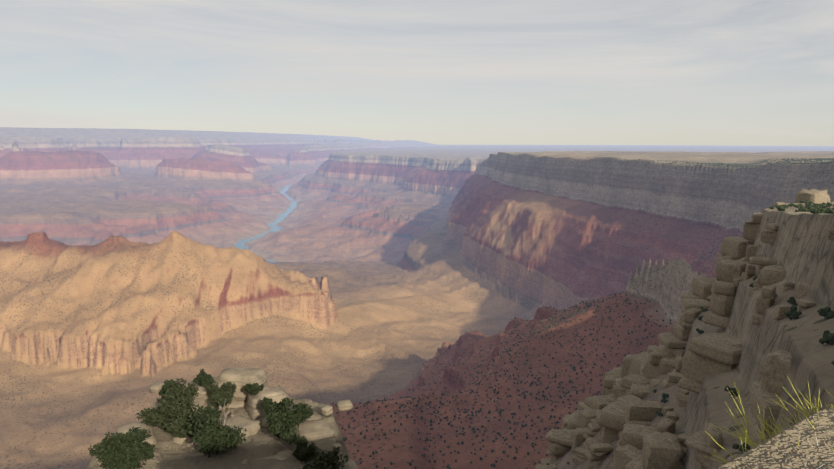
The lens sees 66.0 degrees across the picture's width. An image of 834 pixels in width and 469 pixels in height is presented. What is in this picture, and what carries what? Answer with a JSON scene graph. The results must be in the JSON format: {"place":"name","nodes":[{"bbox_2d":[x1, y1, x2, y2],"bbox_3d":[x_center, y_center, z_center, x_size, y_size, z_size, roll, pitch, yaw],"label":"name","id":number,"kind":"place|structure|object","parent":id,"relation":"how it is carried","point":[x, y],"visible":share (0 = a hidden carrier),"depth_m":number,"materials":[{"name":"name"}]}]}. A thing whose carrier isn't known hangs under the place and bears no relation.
{"place":"outdoors","nodes":[
{"label":"outdoors","id":0,"kind":"place"},
{"bbox_2d":[0,127,833,468],"bbox_3d":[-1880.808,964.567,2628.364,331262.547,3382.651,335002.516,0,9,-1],"label":"canyon ground","id":1,"kind":"structure","parent":0,"point":[376,253],"depth_m":2484.08,"materials":[{"name":"brown stone"}]},
{"bbox_2d":[86,367,358,468],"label":"rocks","id":2,"kind":"object","parent":1,"relation":"on","point":[313,428],"visible":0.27,"depth_m":40.71,"materials":[{"name":"stone"}]},
{"bbox_2d":[88,369,313,468],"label":"juniper foliage","id":3,"kind":"object","parent":2,"relation":"on","point":[129,454],"visible":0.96,"depth_m":34.94,"materials":[{"name":"green plant"}]},
{"bbox_2d":[97,381,336,465],"bbox_3d":[-10.680,11.244,35.603,13.377,3.868,13.147,0,9,-1],"label":"juniper wood","id":4,"kind":"object","parent":2,"relation":"on","point":[227,414],"visible":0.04,"depth_m":35.93,"materials":[{"name":"grey plant"}]},
{"bbox_2d":[136,378,348,468],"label":"juniper foliage","id":5,"kind":"object","parent":4,"relation":"on","point":[313,456],"visible":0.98,"depth_m":37.86,"materials":[{"name":"green plant"}]},
{"bbox_2d":[1,158,833,468],"bbox_3d":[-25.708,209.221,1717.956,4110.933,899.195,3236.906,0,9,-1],"label":"shrubs","id":6,"kind":"object","parent":1,"relation":"on","point":[823,312],"visible":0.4,"depth_m":901.32,"materials":[{"name":"green plant"}]},
{"bbox_2d":[534,189,833,468],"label":"rocks","id":7,"kind":"object","parent":1,"relation":"on","point":[622,410],"visible":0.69,"depth_m":271.79,"materials":[{"name":"stone"}]},
{"bbox_2d":[704,374,833,464],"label":"grass","id":8,"kind":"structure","parent":1,"relation":"on","point":[762,436],"depth_m":4.21,"materials":[{"name":"green plant"}]},
{"bbox_2d":[0,0,833,145],"label":"sky","id":9,"kind":"structure","parent":0,"point":[439,72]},
{"bbox_2d":[805,433,833,468],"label":"twigs","id":10,"kind":"object","parent":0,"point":[811,454],"visible":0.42,"depth_m":3.17,"materials":[{"name":"grey wood"}]}
]}

